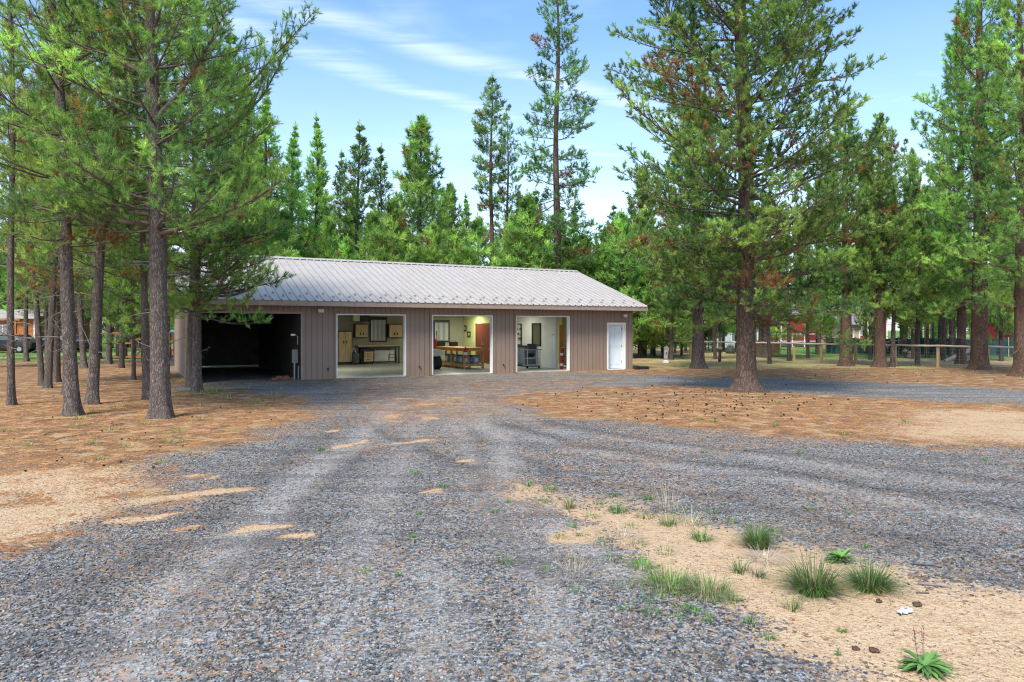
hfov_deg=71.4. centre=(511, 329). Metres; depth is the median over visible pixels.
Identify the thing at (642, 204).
pine tree
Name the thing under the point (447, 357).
storage tub
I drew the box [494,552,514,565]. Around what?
grass sprig
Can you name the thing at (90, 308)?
pine tree
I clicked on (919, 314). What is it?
pine tree
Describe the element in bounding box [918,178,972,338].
pine tree
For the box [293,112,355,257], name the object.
pine tree
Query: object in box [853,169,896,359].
pine tree
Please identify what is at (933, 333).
pine tree
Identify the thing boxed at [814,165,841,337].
pine tree
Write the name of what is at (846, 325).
pine tree
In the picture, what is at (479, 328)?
door leaf
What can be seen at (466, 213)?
pine tree
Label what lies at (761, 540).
grass clump
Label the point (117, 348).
pine tree
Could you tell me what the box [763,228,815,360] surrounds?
pine tree
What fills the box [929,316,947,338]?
pine tree
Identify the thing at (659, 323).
pine tree
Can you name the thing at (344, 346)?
tall cabinet
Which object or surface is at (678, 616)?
grass sprig
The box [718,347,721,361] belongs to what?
stub post
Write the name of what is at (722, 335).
pine tree
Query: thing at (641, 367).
rubber block
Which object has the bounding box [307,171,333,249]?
pine tree
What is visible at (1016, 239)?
pine tree
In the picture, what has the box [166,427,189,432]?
woodland tuft
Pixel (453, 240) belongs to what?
pine tree
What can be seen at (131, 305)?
pine tree
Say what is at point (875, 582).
grass clump
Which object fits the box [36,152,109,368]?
pine tree
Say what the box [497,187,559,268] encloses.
pine tree
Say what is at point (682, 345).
pine tree
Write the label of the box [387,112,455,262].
pine tree
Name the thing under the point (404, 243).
pine tree
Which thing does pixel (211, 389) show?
verge grass
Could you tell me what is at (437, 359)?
lawn tractor
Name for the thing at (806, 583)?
grass clump
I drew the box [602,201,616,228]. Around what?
pine tree
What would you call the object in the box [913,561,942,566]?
fallen stick
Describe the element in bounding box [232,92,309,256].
pine tree
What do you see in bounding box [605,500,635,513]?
grass clump
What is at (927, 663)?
leafy weed
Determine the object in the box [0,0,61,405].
pine tree
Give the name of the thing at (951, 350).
pine tree
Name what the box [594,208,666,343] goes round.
pine tree
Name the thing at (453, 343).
tool case
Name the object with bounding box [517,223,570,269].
pine tree
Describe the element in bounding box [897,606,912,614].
paper scrap
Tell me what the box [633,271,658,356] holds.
pine tree
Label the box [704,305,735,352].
pine tree
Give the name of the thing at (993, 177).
pine tree
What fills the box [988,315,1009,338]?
red shed
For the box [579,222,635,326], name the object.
pine tree
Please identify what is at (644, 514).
grass clump
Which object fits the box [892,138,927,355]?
pine tree
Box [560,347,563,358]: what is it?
fire extinguisher
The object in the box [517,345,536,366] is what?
steel cabinet
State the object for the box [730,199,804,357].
pine tree
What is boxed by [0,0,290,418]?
pine tree
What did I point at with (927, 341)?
pine tree
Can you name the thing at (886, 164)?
pine tree
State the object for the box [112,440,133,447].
woodland tuft
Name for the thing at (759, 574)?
grass clump
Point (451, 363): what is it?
shop table
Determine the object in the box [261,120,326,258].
pine tree
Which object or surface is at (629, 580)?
grass sprig
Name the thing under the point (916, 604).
dirt clod
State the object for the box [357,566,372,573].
grass sprig
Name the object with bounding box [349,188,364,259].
pine tree
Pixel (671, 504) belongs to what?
dry grass
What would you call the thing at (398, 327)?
door
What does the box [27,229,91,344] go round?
pine tree
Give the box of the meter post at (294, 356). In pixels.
[290,334,298,379]
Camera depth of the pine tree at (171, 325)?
64.29 m
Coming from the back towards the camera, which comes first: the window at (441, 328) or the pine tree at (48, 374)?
the window at (441, 328)
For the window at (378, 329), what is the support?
attached to the garage building
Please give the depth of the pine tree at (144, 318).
18.83 m
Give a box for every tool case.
[437,341,444,345]
[449,342,457,345]
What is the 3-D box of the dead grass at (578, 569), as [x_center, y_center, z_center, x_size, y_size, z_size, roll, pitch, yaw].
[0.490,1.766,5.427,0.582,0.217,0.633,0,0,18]
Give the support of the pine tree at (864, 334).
on the ground at (590, 388)
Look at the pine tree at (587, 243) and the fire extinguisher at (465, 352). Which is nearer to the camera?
the fire extinguisher at (465, 352)
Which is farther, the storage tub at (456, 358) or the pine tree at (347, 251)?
the pine tree at (347, 251)
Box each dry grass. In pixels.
[648,474,685,510]
[673,501,715,527]
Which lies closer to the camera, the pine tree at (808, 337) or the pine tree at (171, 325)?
the pine tree at (808, 337)
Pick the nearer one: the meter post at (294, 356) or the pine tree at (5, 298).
the meter post at (294, 356)
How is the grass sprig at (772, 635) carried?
on the ground at (590, 388)
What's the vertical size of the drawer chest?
0.805 m
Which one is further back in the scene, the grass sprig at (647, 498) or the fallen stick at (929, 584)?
the grass sprig at (647, 498)
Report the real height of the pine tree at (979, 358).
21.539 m
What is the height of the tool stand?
1.166 m
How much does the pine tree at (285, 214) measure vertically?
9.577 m
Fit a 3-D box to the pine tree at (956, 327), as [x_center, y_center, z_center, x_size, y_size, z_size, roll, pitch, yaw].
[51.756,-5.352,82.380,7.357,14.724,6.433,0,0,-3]
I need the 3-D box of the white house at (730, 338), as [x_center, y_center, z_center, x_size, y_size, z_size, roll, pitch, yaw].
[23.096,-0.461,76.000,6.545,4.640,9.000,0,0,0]
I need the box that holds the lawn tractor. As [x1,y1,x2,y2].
[433,331,443,368]
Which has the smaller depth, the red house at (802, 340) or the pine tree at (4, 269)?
the pine tree at (4, 269)
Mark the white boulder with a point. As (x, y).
(908, 354)
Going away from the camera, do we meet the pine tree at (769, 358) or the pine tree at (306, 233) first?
the pine tree at (769, 358)
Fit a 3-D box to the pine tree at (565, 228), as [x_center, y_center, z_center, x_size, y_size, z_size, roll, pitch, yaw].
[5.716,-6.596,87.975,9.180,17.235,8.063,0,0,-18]
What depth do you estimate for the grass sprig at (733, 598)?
4.85 m
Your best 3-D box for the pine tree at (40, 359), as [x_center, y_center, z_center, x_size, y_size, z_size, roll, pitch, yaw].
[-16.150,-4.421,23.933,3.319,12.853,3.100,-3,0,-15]
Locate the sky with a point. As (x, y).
(381, 64)
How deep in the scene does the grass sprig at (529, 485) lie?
8.49 m
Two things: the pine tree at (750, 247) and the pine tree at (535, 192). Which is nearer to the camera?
the pine tree at (750, 247)
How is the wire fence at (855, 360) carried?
on the ground at (590, 388)
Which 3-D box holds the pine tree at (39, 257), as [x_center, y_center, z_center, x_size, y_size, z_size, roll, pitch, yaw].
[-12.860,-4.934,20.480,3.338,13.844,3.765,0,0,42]
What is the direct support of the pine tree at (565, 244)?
on the ground at (590, 388)
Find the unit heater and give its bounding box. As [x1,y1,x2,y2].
[351,315,368,320]
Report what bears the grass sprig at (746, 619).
on the ground at (590, 388)
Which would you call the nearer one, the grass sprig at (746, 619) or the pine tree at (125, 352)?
the grass sprig at (746, 619)
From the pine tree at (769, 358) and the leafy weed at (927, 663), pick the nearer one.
the leafy weed at (927, 663)
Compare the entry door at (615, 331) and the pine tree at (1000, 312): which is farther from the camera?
the pine tree at (1000, 312)
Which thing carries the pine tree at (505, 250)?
on the ground at (590, 388)
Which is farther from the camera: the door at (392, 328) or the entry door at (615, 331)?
the door at (392, 328)
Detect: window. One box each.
[0,325,6,333]
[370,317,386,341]
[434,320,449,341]
[731,333,734,341]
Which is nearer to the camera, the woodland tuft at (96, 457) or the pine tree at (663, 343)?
the woodland tuft at (96, 457)
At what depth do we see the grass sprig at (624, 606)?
4.71 m
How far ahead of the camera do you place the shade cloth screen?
51.39 m
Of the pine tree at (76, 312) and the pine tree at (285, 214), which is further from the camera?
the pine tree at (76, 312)
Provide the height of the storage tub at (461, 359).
0.400 m
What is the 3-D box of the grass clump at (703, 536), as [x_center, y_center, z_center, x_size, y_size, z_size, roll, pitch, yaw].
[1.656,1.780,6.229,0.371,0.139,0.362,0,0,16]
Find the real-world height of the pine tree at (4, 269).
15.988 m
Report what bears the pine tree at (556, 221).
on the ground at (590, 388)
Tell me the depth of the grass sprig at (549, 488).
8.28 m
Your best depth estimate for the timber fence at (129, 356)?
45.15 m
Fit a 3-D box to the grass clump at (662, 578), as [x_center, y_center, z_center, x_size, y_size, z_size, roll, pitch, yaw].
[1.152,1.763,5.121,0.655,0.187,0.606,0,0,28]
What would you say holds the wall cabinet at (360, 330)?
attached to the garage building
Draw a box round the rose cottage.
[821,314,862,347]
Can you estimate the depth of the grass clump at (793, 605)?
4.74 m
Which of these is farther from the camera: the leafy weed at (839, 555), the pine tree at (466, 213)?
the pine tree at (466, 213)
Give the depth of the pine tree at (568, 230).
54.88 m
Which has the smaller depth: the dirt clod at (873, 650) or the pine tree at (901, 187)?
the dirt clod at (873, 650)
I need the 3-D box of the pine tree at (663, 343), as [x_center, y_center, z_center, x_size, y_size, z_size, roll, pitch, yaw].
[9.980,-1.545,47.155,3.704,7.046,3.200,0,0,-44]
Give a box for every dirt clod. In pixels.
[852,646,860,650]
[869,647,879,652]
[912,601,921,606]
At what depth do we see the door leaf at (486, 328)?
38.38 m
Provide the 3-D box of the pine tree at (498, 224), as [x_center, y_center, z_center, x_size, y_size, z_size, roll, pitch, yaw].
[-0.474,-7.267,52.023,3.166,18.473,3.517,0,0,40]
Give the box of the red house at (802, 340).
[770,295,887,346]
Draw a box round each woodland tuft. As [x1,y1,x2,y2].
[81,437,103,443]
[91,454,106,460]
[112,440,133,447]
[157,437,173,442]
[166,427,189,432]
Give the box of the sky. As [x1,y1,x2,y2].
[0,0,1023,330]
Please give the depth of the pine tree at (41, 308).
54.62 m
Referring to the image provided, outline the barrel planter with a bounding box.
[725,345,735,353]
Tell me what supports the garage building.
on the ground at (590, 388)
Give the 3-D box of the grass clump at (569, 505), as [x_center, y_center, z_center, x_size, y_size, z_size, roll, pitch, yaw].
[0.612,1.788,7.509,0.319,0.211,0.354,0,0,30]
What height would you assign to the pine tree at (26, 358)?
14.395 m
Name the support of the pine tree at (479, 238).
on the ground at (590, 388)
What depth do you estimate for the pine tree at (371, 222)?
45.70 m
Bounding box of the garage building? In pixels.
[167,252,647,379]
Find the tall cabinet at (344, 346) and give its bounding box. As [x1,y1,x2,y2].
[338,331,351,364]
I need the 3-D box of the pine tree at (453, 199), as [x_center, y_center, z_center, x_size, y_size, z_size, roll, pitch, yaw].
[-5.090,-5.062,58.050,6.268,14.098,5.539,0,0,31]
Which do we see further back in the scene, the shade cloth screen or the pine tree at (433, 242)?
the shade cloth screen
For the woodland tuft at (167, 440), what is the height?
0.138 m
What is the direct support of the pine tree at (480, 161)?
on the ground at (590, 388)
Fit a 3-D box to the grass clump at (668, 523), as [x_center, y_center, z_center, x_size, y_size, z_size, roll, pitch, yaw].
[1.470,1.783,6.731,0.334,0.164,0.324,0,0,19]
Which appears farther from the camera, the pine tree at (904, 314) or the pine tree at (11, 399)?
the pine tree at (904, 314)
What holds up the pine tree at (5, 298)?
on the ground at (590, 388)
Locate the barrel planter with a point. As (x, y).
(729, 349)
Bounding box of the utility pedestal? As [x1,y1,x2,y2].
[663,347,668,362]
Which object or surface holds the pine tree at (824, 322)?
on the ground at (590, 388)
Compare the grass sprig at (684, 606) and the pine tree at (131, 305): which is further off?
the pine tree at (131, 305)
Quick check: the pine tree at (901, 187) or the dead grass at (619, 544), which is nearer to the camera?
the dead grass at (619, 544)
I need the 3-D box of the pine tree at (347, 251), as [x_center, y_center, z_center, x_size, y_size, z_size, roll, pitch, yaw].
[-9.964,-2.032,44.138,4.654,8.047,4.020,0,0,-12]
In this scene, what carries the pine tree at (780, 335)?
on the ground at (590, 388)
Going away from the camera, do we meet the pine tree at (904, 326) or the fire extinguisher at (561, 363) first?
the fire extinguisher at (561, 363)
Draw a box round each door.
[356,325,361,336]
[362,325,367,336]
[389,325,395,336]
[396,325,401,336]
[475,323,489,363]
[609,325,621,367]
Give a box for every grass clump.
[555,495,577,509]
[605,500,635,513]
[623,554,664,571]
[631,558,711,598]
[635,511,656,519]
[651,511,677,526]
[668,566,746,602]
[687,523,714,541]
[725,551,752,574]
[728,517,783,549]
[748,562,771,578]
[761,537,871,602]
[775,593,810,612]
[829,551,918,598]
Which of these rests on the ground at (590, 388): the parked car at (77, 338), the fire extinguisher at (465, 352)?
the parked car at (77, 338)
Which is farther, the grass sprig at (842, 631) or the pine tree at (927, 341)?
the pine tree at (927, 341)
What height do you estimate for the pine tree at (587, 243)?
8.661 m
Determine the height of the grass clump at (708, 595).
0.201 m
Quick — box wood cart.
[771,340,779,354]
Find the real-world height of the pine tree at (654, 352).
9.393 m
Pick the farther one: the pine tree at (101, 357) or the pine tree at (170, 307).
the pine tree at (170, 307)
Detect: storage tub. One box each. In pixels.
[444,354,453,361]
[453,354,460,362]
[459,355,469,363]
[470,355,479,363]
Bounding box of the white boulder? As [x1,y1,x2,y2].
[903,349,910,357]
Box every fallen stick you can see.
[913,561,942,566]
[919,581,951,587]
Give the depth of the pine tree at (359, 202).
51.55 m
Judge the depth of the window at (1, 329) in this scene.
61.99 m
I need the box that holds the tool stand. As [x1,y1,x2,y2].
[521,344,541,367]
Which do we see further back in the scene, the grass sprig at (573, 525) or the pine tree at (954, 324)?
the pine tree at (954, 324)
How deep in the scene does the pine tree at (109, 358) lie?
38.57 m
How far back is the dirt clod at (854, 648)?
4.14 m
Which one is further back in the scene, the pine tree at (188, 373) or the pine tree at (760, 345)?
the pine tree at (760, 345)
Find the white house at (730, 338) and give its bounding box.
[706,323,757,347]
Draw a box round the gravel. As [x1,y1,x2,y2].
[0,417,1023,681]
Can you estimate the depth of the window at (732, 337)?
71.98 m
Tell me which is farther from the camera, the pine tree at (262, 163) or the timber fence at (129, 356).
the timber fence at (129, 356)
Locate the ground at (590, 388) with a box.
[0,330,1023,681]
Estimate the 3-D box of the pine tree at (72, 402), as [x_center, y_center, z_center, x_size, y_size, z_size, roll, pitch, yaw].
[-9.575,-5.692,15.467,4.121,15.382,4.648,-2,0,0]
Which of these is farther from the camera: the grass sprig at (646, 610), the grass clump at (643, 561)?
the grass clump at (643, 561)
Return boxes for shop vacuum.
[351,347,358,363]
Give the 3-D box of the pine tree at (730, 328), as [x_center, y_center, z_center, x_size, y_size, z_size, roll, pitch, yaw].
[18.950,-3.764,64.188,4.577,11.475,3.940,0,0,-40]
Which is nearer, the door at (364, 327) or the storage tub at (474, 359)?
the storage tub at (474, 359)
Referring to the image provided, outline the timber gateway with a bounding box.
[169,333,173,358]
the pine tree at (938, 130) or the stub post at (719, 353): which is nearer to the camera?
the stub post at (719, 353)
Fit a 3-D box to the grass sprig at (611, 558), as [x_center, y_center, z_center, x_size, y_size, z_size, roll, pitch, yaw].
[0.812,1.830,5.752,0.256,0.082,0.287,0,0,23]
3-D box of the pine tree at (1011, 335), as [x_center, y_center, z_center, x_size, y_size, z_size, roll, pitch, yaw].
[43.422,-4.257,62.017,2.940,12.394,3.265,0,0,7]
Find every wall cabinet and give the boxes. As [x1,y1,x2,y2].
[353,324,367,337]
[387,324,402,337]
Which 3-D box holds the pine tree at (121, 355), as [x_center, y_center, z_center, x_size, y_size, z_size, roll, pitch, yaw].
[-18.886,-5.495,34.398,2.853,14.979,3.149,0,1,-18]
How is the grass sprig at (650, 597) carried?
on the ground at (590, 388)
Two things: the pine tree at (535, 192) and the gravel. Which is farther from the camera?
the pine tree at (535, 192)
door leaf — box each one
[476,325,482,362]
[483,325,489,363]
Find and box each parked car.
[0,335,35,352]
[34,334,89,351]
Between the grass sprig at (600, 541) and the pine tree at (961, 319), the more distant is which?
the pine tree at (961, 319)
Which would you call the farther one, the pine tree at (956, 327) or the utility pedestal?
the pine tree at (956, 327)
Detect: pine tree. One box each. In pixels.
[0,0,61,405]
[0,0,180,416]
[0,0,197,404]
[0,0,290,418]
[0,1,134,394]
[0,4,95,381]
[0,10,84,385]
[0,20,108,388]
[0,125,59,361]
[0,198,16,292]
[0,257,23,308]
[0,258,32,310]
[14,257,60,331]
[20,188,48,359]
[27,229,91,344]
[31,288,60,324]
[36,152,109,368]
[59,266,91,337]
[73,88,138,363]
[76,234,91,351]
[83,134,175,379]
[83,163,118,358]
[84,0,202,399]
[90,92,140,367]
[92,131,167,358]
[102,0,321,392]
[102,313,115,347]
[104,279,118,358]
[113,278,149,347]
[126,241,148,361]
[146,14,256,387]
[167,239,180,331]
[169,312,173,329]
[182,31,279,255]
[204,60,300,256]
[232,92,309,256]
[235,140,289,255]
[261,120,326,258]
[266,204,306,256]
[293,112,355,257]
[295,222,321,257]
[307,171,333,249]
[311,211,343,258]
[326,119,383,258]
[329,147,359,248]
[329,232,359,259]
[348,207,391,260]
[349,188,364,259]
[363,192,423,262]
[364,142,396,242]
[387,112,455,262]
[390,230,422,262]
[415,218,457,263]
[435,225,474,264]
[438,182,464,262]
[450,213,505,266]
[458,192,472,259]
[471,72,510,265]
[485,103,523,265]
[489,209,531,267]
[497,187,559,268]
[512,0,604,268]
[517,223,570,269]
[526,187,543,244]
[549,208,569,248]
[561,201,579,258]
[561,236,590,275]
[566,232,611,285]
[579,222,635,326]
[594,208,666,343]
[602,0,894,392]
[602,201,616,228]
[605,209,678,357]
[611,166,674,355]
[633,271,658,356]
[634,87,769,368]
[638,183,706,359]
[640,272,687,357]
[651,228,659,355]
[667,275,692,355]
[687,218,727,350]
[704,255,735,358]
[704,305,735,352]
[704,324,717,350]
[705,256,727,352]
[707,304,735,349]
[728,209,796,357]
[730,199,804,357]
[755,231,794,363]
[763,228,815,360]
[770,317,792,341]
[784,100,904,366]
[795,198,825,357]
[795,242,838,353]
[804,170,835,354]
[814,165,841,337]
[831,112,948,367]
[851,171,874,338]
[853,157,910,343]
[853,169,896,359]
[869,194,932,366]
[885,217,965,365]
[890,147,934,358]
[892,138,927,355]
[909,0,1018,369]
[915,185,941,356]
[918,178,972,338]
[920,9,1005,363]
[921,100,972,337]
[921,171,957,356]
[921,215,971,359]
[922,309,937,338]
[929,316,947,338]
[935,206,971,356]
[938,221,970,354]
[942,0,1023,376]
[947,311,970,333]
[967,62,1018,338]
[987,156,1014,360]
[988,210,1003,338]
[1005,215,1013,338]
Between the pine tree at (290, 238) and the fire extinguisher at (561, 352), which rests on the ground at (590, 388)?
the pine tree at (290, 238)
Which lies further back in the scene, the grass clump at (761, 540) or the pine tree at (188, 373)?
the pine tree at (188, 373)
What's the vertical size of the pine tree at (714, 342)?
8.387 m
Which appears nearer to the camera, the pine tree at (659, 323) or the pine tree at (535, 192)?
the pine tree at (659, 323)
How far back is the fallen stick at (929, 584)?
5.08 m
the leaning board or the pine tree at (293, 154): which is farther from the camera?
the pine tree at (293, 154)
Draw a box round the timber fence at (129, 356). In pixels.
[112,332,130,357]
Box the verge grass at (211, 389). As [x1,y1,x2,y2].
[209,387,225,391]
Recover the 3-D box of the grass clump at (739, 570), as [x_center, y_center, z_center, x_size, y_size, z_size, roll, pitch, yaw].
[1.730,1.775,5.417,0.291,0.152,0.296,0,0,-12]
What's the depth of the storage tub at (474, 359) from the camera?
33.63 m
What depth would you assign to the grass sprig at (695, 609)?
4.68 m
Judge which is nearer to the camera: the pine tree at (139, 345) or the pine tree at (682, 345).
the pine tree at (682, 345)
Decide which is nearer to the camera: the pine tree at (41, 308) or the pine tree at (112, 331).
the pine tree at (41, 308)
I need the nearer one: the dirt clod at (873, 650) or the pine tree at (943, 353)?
the dirt clod at (873, 650)
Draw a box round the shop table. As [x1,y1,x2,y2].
[433,346,484,368]
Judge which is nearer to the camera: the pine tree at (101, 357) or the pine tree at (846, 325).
the pine tree at (846, 325)
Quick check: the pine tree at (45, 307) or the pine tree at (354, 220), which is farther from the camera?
the pine tree at (354, 220)
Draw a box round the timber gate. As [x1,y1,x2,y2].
[135,330,149,357]
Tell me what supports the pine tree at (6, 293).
on the ground at (590, 388)
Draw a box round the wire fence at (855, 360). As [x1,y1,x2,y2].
[646,341,1013,368]
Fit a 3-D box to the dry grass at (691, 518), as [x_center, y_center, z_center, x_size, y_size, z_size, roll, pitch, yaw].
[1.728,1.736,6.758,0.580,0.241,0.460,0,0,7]
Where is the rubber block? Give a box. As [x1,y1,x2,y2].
[635,366,648,369]
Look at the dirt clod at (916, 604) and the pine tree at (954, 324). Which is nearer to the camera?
the dirt clod at (916, 604)
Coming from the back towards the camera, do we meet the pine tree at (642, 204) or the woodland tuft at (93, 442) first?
the pine tree at (642, 204)
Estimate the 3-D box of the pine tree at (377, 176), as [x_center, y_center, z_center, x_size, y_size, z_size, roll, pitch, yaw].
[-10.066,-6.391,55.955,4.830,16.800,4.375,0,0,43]
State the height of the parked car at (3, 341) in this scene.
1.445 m
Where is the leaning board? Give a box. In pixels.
[559,325,563,366]
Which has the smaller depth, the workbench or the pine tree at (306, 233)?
the workbench
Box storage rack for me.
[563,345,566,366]
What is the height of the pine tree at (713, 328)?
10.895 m
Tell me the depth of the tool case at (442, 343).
36.67 m
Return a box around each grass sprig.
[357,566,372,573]
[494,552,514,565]
[522,477,534,486]
[543,485,555,490]
[564,522,579,527]
[589,537,612,546]
[603,549,625,562]
[609,572,637,588]
[616,601,633,611]
[637,591,670,604]
[638,493,654,500]
[638,602,665,617]
[655,544,674,554]
[668,610,688,621]
[672,600,694,612]
[687,604,702,614]
[698,609,717,623]
[722,591,749,604]
[742,613,763,627]
[759,630,779,641]
[834,626,848,632]
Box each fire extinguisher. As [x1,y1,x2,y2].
[464,347,467,357]
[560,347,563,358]
[560,358,563,368]
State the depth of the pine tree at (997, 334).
51.86 m
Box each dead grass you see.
[533,548,610,582]
[584,513,651,548]
[736,543,793,565]
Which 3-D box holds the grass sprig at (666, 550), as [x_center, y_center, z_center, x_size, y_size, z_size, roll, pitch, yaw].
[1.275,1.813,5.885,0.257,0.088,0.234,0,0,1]
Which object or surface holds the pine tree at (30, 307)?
on the ground at (590, 388)
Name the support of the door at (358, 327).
in the wall cabinet at (360, 330)
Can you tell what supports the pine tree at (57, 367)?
on the ground at (590, 388)
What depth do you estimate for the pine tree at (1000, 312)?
41.70 m
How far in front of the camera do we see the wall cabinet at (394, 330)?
38.81 m
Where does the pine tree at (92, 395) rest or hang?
on the ground at (590, 388)
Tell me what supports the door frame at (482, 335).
attached to the garage building
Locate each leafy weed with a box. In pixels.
[819,546,857,562]
[894,625,960,680]
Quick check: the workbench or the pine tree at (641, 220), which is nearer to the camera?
the workbench
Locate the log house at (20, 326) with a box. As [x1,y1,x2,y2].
[0,309,90,351]
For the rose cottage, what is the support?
on the ground at (590, 388)
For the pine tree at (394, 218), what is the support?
on the ground at (590, 388)
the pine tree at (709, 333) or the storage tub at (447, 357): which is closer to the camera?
the storage tub at (447, 357)
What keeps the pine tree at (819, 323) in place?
on the ground at (590, 388)
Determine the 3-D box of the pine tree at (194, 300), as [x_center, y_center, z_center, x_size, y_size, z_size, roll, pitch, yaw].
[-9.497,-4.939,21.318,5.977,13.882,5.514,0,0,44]
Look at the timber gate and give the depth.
44.95 m
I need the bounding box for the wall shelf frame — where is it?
[517,324,521,344]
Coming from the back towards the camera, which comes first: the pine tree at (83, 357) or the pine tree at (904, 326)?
the pine tree at (904, 326)
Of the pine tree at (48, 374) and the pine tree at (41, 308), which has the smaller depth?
the pine tree at (48, 374)
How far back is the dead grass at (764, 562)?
5.72 m
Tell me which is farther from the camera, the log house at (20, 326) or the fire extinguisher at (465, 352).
the log house at (20, 326)
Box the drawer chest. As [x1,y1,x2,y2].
[362,349,373,363]
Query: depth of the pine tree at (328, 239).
44.76 m
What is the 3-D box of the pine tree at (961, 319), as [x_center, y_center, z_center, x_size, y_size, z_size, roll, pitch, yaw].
[24.389,-7.756,38.833,4.065,19.487,4.321,0,0,-29]
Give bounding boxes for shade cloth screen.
[825,337,1013,356]
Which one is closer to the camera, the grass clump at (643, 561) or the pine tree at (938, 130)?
the grass clump at (643, 561)
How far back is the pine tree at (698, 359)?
33.77 m
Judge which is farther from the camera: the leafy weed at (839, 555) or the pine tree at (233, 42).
the pine tree at (233, 42)
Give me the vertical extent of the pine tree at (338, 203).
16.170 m
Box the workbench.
[355,345,400,363]
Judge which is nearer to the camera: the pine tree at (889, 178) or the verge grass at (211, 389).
the verge grass at (211, 389)
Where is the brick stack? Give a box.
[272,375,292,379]

